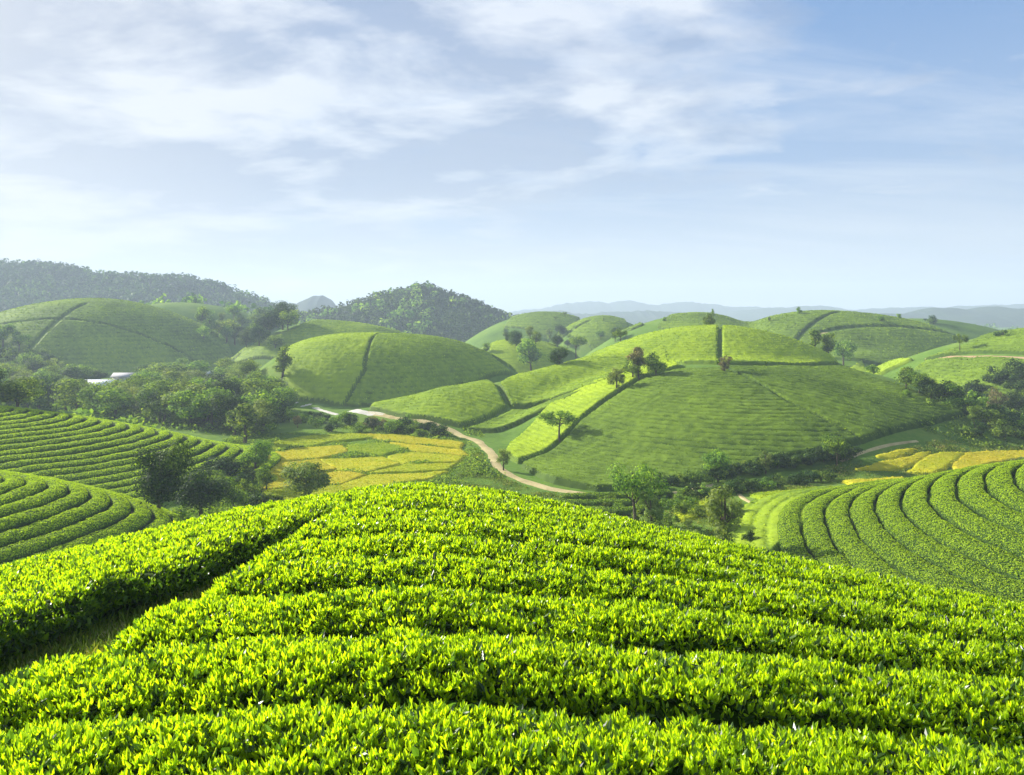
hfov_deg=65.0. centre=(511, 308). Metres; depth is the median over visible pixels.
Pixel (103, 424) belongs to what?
tea hedge
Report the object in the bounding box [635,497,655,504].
bush
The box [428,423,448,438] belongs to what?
bush
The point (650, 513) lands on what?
tree
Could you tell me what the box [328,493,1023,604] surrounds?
tea hedge
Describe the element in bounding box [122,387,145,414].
tree
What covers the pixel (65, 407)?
tree
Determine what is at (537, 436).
tea field
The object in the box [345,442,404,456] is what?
rice plot
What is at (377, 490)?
tea hedge
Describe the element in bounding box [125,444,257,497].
tea hedge
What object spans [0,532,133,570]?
tea hedge
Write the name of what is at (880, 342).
tea field
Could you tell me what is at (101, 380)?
house
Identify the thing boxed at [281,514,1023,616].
tea hedge
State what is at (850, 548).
tea hedge
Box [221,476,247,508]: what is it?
tree
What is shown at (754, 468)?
shrub
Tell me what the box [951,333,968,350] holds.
tree
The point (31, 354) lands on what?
tree
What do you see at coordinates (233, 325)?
tree
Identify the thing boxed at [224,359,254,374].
tree
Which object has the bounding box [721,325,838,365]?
tea field
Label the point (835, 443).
tree
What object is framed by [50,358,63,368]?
tree
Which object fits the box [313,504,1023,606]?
tea hedge
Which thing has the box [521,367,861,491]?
tea field
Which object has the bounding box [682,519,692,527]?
bush
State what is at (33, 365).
tree
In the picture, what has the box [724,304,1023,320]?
mountain
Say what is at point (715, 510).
tree
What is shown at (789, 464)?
shrub
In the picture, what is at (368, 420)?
bush
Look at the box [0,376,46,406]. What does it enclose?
tree
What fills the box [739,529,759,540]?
bush
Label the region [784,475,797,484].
shrub
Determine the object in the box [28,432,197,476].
tea hedge
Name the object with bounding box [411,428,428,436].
bush
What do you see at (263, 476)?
bush
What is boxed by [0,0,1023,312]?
sky
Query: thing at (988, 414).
tree
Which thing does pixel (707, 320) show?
tree
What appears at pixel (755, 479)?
shrub
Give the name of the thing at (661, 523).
bush
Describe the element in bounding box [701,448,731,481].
tree
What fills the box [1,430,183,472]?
tea hedge
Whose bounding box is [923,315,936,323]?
bush
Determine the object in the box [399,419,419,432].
bush
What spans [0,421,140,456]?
tea hedge
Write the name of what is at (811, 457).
shrub
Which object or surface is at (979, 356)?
path
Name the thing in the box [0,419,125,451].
tea hedge
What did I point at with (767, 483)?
shrub
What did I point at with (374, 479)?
rice plot
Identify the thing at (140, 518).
tea hedge
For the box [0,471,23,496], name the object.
tea hedge
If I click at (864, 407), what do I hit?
tea field
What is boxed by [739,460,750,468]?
shrub
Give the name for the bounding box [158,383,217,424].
tree
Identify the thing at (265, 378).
tree
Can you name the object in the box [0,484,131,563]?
tea hedge
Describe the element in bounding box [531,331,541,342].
tree
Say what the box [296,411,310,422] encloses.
bush
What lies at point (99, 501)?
tea hedge
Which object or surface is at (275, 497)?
bush
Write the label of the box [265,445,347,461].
rice plot
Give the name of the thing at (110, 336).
tea field
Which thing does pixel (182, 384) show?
tree
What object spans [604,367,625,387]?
tree
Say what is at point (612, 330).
tree
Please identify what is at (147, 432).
tea hedge
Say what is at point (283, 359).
tree
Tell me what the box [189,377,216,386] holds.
tree
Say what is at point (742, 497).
path
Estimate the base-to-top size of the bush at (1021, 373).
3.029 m
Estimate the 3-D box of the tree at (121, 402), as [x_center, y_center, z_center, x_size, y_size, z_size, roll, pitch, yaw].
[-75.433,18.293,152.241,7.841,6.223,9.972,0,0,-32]
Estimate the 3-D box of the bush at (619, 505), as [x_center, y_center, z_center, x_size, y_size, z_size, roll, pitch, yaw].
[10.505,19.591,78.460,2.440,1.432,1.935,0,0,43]
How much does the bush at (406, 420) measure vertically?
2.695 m
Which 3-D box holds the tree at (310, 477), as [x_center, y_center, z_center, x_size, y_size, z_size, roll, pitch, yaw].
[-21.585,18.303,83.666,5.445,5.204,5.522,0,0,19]
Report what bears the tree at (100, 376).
on the ground at (496, 441)
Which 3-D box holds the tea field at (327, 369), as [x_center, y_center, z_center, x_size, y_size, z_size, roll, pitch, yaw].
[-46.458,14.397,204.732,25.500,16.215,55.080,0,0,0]
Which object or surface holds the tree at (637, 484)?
on the ground at (496, 441)
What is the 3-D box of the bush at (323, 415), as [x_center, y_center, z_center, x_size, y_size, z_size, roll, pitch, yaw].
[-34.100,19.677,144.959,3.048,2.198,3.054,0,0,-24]
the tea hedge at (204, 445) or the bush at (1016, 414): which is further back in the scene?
the bush at (1016, 414)
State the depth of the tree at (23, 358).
249.22 m
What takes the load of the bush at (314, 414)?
on the ground at (496, 441)
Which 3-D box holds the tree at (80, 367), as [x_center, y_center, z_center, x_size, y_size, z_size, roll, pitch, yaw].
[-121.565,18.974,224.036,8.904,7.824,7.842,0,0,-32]
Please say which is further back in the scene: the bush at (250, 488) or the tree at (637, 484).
the bush at (250, 488)
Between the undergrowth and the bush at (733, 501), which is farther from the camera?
the undergrowth
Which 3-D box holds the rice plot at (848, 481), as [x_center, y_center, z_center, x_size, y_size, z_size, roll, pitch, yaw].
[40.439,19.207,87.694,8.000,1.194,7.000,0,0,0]
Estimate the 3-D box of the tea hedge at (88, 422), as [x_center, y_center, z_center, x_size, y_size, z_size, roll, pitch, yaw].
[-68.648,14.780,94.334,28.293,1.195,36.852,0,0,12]
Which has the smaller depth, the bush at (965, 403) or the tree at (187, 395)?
the bush at (965, 403)
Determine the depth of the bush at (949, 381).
129.82 m
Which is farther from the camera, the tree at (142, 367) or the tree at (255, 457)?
the tree at (142, 367)
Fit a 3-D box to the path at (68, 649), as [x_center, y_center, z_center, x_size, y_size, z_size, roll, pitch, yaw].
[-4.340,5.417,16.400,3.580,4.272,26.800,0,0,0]
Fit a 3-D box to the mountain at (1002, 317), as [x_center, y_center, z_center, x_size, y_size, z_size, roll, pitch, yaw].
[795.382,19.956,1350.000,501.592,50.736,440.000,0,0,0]
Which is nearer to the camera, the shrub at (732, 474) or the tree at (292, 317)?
the shrub at (732, 474)
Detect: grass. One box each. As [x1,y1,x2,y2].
[0,559,254,677]
[165,419,505,516]
[448,438,1023,536]
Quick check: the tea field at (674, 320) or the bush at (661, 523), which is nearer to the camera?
the bush at (661, 523)
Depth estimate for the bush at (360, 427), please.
133.99 m
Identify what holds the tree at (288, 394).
on the ground at (496, 441)
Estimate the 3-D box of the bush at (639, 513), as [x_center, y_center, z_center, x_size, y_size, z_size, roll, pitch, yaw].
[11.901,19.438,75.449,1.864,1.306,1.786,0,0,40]
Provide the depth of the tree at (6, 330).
273.86 m
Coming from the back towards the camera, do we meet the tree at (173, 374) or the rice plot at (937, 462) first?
the tree at (173, 374)
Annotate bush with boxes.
[172,511,192,521]
[198,456,242,476]
[207,470,231,482]
[214,455,246,472]
[231,489,252,506]
[233,472,253,487]
[235,478,260,496]
[240,468,258,479]
[241,493,267,505]
[243,461,250,468]
[254,441,273,457]
[255,465,277,489]
[257,491,286,504]
[278,408,302,421]
[293,415,302,427]
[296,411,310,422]
[307,411,319,420]
[307,416,326,427]
[316,412,331,422]
[324,420,339,431]
[327,416,341,425]
[336,411,357,423]
[342,413,358,424]
[348,422,366,431]
[363,417,380,427]
[366,415,378,429]
[377,418,386,428]
[382,419,404,433]
[382,421,398,432]
[394,416,413,430]
[398,413,413,425]
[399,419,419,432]
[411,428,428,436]
[418,422,437,429]
[423,421,436,430]
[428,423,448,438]
[597,491,616,499]
[612,502,626,508]
[631,510,643,520]
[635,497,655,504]
[653,513,673,525]
[654,520,672,526]
[660,496,680,510]
[672,501,692,513]
[672,514,679,522]
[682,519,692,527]
[683,495,700,507]
[686,525,703,533]
[687,504,707,517]
[729,499,744,510]
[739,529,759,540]
[864,364,880,373]
[902,389,911,396]
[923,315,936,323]
[925,398,938,405]
[934,383,963,399]
[937,380,968,397]
[939,398,958,407]
[957,390,989,408]
[961,380,983,394]
[961,405,971,415]
[966,405,982,423]
[967,420,987,435]
[970,379,992,390]
[973,400,985,409]
[974,403,1018,425]
[980,366,1011,384]
[983,388,994,396]
[985,412,1013,429]
[988,418,1023,439]
[989,372,1010,382]
[993,330,1009,335]
[1000,358,1023,374]
[1001,374,1023,391]
[1005,409,1023,426]
[1012,369,1023,379]
[1014,413,1023,428]
[1017,402,1023,412]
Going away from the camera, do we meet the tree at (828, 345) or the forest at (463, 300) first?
the tree at (828, 345)
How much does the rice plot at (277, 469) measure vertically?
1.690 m
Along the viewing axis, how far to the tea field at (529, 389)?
150.90 m
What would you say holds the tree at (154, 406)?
on the ground at (496, 441)
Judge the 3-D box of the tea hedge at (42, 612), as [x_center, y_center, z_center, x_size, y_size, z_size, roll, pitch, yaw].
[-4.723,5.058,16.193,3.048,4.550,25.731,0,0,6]
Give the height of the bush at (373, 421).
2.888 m
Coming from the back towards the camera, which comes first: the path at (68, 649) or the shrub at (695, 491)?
the shrub at (695, 491)
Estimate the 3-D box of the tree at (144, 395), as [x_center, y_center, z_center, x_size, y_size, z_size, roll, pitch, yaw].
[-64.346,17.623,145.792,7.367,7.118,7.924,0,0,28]
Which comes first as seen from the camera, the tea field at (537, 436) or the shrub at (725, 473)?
the shrub at (725, 473)
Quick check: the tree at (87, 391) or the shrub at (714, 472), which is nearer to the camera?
the shrub at (714, 472)
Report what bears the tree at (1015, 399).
on the ground at (496, 441)
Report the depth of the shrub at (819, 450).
98.04 m
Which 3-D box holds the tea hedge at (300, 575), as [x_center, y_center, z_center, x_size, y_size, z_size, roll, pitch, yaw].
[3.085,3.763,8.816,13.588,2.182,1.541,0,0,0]
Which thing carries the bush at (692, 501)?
on the ground at (496, 441)
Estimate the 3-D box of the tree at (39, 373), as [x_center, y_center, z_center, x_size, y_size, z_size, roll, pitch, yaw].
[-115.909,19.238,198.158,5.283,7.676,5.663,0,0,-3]
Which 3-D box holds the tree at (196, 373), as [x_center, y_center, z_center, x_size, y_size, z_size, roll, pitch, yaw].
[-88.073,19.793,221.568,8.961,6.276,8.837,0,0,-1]
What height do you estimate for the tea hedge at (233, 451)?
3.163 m
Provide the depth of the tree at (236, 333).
329.70 m
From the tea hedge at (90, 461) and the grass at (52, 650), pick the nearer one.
the grass at (52, 650)
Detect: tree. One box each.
[0,322,17,346]
[0,346,9,362]
[0,363,17,378]
[0,365,10,396]
[0,367,9,381]
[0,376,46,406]
[1,347,30,362]
[7,363,34,376]
[7,367,42,380]
[8,330,30,350]
[9,370,33,377]
[14,352,47,364]
[15,373,62,404]
[16,352,41,362]
[20,384,46,407]
[21,358,47,371]
[26,396,53,407]
[27,348,49,355]
[31,371,48,378]
[31,389,47,410]
[32,369,58,374]
[41,353,60,367]
[43,359,58,366]
[46,365,66,373]
[49,377,93,410]
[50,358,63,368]
[53,373,71,380]
[55,387,70,409]
[57,366,95,379]
[57,379,91,405]
[58,363,93,374]
[73,380,122,413]
[90,369,109,379]
[90,387,136,418]
[106,378,140,389]
[113,383,141,411]
[118,375,166,386]
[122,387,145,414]
[128,437,201,509]
[129,368,163,376]
[132,387,178,422]
[133,363,157,372]
[133,370,161,378]
[133,379,178,419]
[139,391,179,425]
[147,362,194,372]
[155,380,206,393]
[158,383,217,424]
[159,357,189,366]
[161,371,200,383]
[162,368,190,378]
[165,389,203,427]
[170,468,243,515]
[180,369,206,378]
[184,380,219,423]
[185,387,234,429]
[186,360,212,372]
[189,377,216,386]
[194,306,211,324]
[196,326,210,338]
[197,364,208,379]
[199,374,226,382]
[201,315,218,332]
[207,391,245,430]
[208,365,234,376]
[211,377,245,397]
[214,318,240,342]
[214,356,234,367]
[214,413,227,427]
[217,312,225,320]
[218,324,233,342]
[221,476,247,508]
[222,363,248,379]
[222,410,242,434]
[224,304,240,319]
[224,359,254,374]
[226,375,246,387]
[230,320,246,344]
[231,403,258,442]
[233,313,249,326]
[235,398,280,433]
[236,358,261,375]
[237,327,254,346]
[237,377,259,395]
[237,377,287,396]
[238,439,273,469]
[239,389,283,430]
[247,306,264,319]
[247,316,264,342]
[247,324,271,345]
[247,370,265,379]
[247,386,289,416]
[252,310,283,330]
[255,375,275,381]
[266,334,284,347]
[272,300,298,329]
[272,344,294,378]
[272,386,299,412]
[274,309,300,330]
[279,459,332,496]
[482,342,490,350]
[496,448,510,469]
[502,327,508,336]
[504,332,509,340]
[507,329,522,345]
[515,337,542,370]
[524,325,533,338]
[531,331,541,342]
[537,409,577,442]
[546,328,552,337]
[547,346,568,363]
[549,334,563,346]
[554,324,566,334]
[568,333,588,358]
[595,330,605,337]
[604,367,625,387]
[606,460,672,520]
[610,326,620,341]
[613,329,627,340]
[621,356,643,376]
[625,347,646,380]
[635,491,664,523]
[643,352,668,374]
[701,312,715,324]
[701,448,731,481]
[704,484,744,542]
[718,355,732,370]
[759,450,773,473]
[808,329,823,347]
[819,332,836,352]
[819,433,850,464]
[834,339,857,364]
[877,315,884,320]
[896,366,913,389]
[904,369,933,392]
[915,377,945,398]
[943,382,961,405]
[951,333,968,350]
[976,408,999,429]
[986,387,1008,410]
[1001,389,1023,411]
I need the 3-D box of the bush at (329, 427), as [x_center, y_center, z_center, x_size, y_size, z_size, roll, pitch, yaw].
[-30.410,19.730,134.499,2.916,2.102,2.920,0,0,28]
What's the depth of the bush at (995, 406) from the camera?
120.24 m
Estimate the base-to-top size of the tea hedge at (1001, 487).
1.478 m
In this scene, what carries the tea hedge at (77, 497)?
on the ground at (496, 441)
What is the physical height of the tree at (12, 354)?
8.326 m
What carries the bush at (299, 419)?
on the ground at (496, 441)
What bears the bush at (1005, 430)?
on the ground at (496, 441)
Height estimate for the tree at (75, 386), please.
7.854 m
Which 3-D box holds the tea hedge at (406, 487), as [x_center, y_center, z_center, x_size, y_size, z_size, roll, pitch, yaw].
[6.493,6.641,18.156,20.434,5.488,1.616,0,0,0]
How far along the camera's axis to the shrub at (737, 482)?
84.56 m
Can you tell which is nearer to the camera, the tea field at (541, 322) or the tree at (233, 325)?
the tree at (233, 325)
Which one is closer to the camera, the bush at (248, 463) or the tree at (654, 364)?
the bush at (248, 463)
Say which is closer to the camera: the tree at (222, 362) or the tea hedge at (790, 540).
the tea hedge at (790, 540)
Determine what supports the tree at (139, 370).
on the ground at (496, 441)
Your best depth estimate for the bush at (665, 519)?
71.40 m
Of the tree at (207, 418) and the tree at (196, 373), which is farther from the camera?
the tree at (196, 373)
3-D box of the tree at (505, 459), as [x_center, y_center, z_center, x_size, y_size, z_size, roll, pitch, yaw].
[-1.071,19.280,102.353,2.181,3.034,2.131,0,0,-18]
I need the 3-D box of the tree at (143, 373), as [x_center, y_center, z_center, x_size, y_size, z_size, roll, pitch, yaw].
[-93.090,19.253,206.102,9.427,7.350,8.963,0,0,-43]
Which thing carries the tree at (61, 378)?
on the ground at (496, 441)
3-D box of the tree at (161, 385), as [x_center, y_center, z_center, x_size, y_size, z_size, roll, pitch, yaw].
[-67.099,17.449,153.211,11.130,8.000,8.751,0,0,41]
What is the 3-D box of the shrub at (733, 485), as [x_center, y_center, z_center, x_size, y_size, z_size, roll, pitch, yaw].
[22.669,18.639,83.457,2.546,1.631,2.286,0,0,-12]
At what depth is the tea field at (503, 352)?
251.44 m
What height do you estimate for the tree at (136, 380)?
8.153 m
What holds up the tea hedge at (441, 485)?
on the ground at (496, 441)
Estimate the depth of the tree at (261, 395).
134.36 m
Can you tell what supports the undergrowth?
on the ground at (496, 441)
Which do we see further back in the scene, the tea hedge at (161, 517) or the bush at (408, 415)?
the bush at (408, 415)
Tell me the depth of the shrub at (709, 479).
91.66 m
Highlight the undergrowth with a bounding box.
[0,368,290,436]
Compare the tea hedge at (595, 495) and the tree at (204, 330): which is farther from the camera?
the tree at (204, 330)
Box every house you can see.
[88,379,119,385]
[110,373,132,381]
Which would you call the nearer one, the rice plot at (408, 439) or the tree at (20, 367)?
the rice plot at (408, 439)
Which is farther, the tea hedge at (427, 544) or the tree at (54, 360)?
the tree at (54, 360)
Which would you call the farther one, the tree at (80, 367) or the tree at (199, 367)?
the tree at (199, 367)
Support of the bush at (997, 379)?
on the ground at (496, 441)
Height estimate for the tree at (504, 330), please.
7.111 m
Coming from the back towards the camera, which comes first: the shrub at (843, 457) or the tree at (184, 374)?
the tree at (184, 374)
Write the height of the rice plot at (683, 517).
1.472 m
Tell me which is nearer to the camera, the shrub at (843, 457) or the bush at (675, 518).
the bush at (675, 518)
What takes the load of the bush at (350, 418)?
on the ground at (496, 441)
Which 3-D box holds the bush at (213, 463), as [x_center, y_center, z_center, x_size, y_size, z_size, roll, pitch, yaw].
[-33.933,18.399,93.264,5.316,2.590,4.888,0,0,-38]
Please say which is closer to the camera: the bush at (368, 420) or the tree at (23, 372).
the bush at (368, 420)
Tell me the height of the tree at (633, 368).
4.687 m
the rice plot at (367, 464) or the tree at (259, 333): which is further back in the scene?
the tree at (259, 333)
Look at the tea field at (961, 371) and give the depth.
172.89 m
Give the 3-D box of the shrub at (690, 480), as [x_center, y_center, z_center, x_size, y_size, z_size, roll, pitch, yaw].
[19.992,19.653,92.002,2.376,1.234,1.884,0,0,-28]
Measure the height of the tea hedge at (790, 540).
3.032 m
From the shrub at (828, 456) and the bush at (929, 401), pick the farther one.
the bush at (929, 401)
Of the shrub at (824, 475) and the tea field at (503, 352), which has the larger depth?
the tea field at (503, 352)
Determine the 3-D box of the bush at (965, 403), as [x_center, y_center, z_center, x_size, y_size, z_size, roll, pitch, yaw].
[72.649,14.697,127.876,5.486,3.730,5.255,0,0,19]
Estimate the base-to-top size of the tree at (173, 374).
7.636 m
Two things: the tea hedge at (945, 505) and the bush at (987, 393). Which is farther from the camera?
the bush at (987, 393)
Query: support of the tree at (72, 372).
on the ground at (496, 441)
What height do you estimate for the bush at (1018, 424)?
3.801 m
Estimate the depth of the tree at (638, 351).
132.74 m
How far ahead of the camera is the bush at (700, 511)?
73.40 m
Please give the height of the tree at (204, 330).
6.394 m
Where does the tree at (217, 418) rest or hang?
on the ground at (496, 441)
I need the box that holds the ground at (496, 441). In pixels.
[0,269,1023,551]
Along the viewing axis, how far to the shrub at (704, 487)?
82.21 m
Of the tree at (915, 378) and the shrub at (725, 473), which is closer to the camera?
the shrub at (725, 473)
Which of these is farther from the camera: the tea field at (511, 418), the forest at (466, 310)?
the forest at (466, 310)
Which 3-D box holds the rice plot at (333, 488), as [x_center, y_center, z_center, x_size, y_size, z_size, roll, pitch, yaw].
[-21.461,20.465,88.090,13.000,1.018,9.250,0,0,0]
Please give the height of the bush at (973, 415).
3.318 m
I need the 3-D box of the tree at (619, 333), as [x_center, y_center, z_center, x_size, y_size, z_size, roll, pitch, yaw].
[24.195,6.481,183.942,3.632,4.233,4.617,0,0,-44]
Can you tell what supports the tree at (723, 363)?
on the ground at (496, 441)
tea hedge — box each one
[0,405,12,412]
[0,405,25,417]
[0,407,40,420]
[0,408,54,425]
[0,411,68,430]
[0,413,83,434]
[0,414,97,439]
[0,416,111,444]
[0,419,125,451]
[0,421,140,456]
[0,424,154,463]
[0,427,168,469]
[0,470,45,506]
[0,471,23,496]
[0,473,66,517]
[0,476,88,533]
[0,480,110,547]
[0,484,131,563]
[0,484,384,668]
[0,491,152,565]
[0,492,335,592]
[0,505,254,575]
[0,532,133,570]
[0,544,90,566]
[0,625,1023,750]
[0,696,1023,774]
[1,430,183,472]
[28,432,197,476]
[49,436,211,481]
[73,439,225,484]
[90,442,239,489]
[101,581,1023,681]
[109,441,251,493]
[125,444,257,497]
[136,498,171,530]
[137,444,280,503]
[155,505,182,522]
[199,550,1023,644]
[248,530,1023,623]
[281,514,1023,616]
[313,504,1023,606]
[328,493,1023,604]
[350,488,828,564]
[356,486,717,538]
[375,482,755,548]
[387,482,648,523]
[394,480,642,522]
[552,498,660,507]
[559,489,673,499]
[583,505,644,517]
[777,478,899,560]
[802,480,892,567]
[824,476,915,581]
[849,475,1023,602]
[875,471,1023,603]
[902,468,1023,583]
[929,463,1023,561]
[957,459,1023,537]
[985,459,1023,515]
[1015,464,1023,494]
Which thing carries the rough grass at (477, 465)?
on the ground at (496, 441)
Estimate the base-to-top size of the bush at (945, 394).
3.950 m
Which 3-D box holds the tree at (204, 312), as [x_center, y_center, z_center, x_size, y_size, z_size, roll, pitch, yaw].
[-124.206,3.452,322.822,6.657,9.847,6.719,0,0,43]
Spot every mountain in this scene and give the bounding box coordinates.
[288,295,337,311]
[508,300,761,315]
[551,310,682,324]
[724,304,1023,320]
[880,306,1023,327]
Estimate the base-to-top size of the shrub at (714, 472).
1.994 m
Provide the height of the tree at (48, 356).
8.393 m
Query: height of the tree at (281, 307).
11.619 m
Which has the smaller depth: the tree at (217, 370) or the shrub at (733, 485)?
the shrub at (733, 485)
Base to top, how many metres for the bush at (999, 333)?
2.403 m
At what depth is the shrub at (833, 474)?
91.90 m
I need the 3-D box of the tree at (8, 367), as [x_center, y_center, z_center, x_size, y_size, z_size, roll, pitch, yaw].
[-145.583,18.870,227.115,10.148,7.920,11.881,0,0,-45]
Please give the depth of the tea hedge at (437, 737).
4.71 m
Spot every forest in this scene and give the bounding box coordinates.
[0,258,303,313]
[139,280,438,333]
[294,282,522,341]
[372,290,1020,329]
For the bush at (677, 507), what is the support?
on the ground at (496, 441)
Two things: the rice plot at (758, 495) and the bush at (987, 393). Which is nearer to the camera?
the rice plot at (758, 495)
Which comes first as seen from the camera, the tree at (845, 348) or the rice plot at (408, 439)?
the rice plot at (408, 439)
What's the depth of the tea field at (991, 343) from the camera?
183.23 m
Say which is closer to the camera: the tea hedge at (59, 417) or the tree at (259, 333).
the tea hedge at (59, 417)
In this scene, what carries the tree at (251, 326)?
on the ground at (496, 441)
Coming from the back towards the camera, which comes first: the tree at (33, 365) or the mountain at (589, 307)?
the mountain at (589, 307)
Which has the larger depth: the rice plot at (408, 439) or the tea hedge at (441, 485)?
the rice plot at (408, 439)
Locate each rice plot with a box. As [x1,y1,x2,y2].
[258,458,336,476]
[260,470,365,489]
[260,485,358,499]
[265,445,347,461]
[270,442,324,450]
[275,433,372,443]
[320,456,401,472]
[342,470,448,489]
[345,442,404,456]
[360,433,464,448]
[370,462,456,473]
[387,452,465,463]
[390,442,468,456]
[672,500,708,522]
[749,486,834,498]
[841,476,903,484]
[854,451,930,470]
[876,448,917,459]
[906,451,964,474]
[951,450,1023,468]
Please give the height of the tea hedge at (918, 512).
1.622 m
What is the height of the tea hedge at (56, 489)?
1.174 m
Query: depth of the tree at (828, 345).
179.74 m
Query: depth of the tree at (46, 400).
164.01 m
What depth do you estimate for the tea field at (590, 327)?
354.17 m
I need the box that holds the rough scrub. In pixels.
[893,377,1023,449]
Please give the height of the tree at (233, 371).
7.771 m
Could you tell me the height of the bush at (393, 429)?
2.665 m
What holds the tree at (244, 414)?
on the ground at (496, 441)
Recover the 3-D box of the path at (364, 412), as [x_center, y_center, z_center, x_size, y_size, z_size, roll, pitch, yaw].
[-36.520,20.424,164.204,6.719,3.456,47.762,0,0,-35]
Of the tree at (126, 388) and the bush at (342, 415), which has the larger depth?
the tree at (126, 388)
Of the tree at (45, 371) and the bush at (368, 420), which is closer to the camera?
the bush at (368, 420)
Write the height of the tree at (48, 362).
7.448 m
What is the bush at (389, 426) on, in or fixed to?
on the ground at (496, 441)
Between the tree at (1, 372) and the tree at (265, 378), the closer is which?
the tree at (1, 372)
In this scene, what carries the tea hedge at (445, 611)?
on the ground at (496, 441)
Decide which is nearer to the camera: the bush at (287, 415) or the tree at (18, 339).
the bush at (287, 415)
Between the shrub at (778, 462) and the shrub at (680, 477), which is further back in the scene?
the shrub at (778, 462)
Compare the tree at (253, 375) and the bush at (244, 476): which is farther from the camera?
the tree at (253, 375)
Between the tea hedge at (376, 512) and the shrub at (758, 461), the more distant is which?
the shrub at (758, 461)
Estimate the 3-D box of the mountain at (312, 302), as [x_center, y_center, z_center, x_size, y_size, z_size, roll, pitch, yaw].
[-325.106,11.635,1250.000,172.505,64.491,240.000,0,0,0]
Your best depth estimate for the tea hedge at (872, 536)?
53.16 m
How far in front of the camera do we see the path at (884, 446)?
102.57 m
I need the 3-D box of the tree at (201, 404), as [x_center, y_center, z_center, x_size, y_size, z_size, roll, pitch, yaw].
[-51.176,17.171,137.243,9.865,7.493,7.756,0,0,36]
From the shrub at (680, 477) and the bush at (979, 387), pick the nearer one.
the shrub at (680, 477)
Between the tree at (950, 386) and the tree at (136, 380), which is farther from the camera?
the tree at (136, 380)
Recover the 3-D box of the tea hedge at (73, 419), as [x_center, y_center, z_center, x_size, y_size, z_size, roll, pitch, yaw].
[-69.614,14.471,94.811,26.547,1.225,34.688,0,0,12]
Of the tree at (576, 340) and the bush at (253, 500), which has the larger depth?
the tree at (576, 340)
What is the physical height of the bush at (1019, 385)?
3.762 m
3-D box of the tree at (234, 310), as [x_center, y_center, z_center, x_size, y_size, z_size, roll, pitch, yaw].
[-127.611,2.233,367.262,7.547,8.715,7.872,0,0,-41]
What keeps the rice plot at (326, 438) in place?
on the ground at (496, 441)
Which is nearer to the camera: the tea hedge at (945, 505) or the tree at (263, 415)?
the tea hedge at (945, 505)
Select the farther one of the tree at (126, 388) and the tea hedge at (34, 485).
the tree at (126, 388)
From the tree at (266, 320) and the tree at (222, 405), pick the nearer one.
the tree at (222, 405)
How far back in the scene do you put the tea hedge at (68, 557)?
14.04 m
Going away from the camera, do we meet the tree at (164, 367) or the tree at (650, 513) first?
the tree at (650, 513)
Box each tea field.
[0,297,253,378]
[234,319,404,361]
[281,332,378,406]
[345,333,512,406]
[369,379,506,427]
[466,389,581,432]
[481,338,577,372]
[498,349,628,408]
[503,311,579,342]
[505,345,679,463]
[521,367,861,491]
[561,315,643,350]
[595,324,718,364]
[657,312,796,332]
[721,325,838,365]
[725,365,965,443]
[729,486,830,551]
[769,310,956,365]
[850,357,913,375]
[914,356,1023,414]
[923,328,1023,360]
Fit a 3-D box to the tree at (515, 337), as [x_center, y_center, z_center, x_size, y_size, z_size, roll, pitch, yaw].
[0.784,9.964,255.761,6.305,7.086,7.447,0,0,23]
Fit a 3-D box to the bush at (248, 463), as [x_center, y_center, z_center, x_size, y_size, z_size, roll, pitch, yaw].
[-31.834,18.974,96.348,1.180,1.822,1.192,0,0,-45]
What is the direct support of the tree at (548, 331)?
on the ground at (496, 441)
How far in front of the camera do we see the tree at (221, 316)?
361.04 m
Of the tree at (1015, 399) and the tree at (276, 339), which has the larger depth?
the tree at (276, 339)
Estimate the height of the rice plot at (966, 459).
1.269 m
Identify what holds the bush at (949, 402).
on the ground at (496, 441)
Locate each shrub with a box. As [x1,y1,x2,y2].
[654,471,676,488]
[665,474,680,483]
[673,489,686,500]
[675,473,686,486]
[681,469,704,484]
[682,475,694,484]
[682,483,708,497]
[692,469,714,483]
[698,484,711,498]
[702,468,727,481]
[710,483,725,490]
[716,469,728,479]
[718,481,743,495]
[723,468,735,478]
[724,478,746,493]
[727,463,738,474]
[733,463,747,473]
[737,476,757,491]
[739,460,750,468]
[739,460,764,475]
[743,481,765,491]
[750,477,764,488]
[752,458,767,470]
[758,451,783,467]
[759,473,786,487]
[759,477,777,490]
[771,453,786,468]
[774,451,789,463]
[774,473,788,483]
[779,456,798,467]
[784,453,804,464]
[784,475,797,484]
[789,471,810,485]
[800,447,824,464]
[802,469,820,481]
[811,446,829,460]
[812,469,831,481]
[813,448,835,462]
[823,468,837,479]
[831,448,853,459]
[842,443,865,458]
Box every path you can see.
[1,596,193,675]
[295,402,384,415]
[369,411,717,493]
[737,494,749,502]
[839,440,918,461]
[925,355,1023,358]
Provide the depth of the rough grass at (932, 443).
94.21 m
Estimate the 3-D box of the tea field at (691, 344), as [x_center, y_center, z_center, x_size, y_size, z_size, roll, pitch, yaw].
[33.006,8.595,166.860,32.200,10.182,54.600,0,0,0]
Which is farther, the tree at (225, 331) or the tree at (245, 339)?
the tree at (225, 331)
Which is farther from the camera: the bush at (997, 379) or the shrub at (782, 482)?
the bush at (997, 379)
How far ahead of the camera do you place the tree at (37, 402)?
161.33 m
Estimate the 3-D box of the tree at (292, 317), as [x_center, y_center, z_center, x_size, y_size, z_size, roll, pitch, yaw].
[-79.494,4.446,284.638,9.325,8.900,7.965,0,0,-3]
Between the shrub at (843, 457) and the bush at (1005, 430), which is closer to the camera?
the shrub at (843, 457)
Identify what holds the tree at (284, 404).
on the ground at (496, 441)
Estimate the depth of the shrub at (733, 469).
95.81 m
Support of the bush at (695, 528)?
on the ground at (496, 441)
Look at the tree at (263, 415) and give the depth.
130.42 m
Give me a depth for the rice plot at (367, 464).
105.63 m

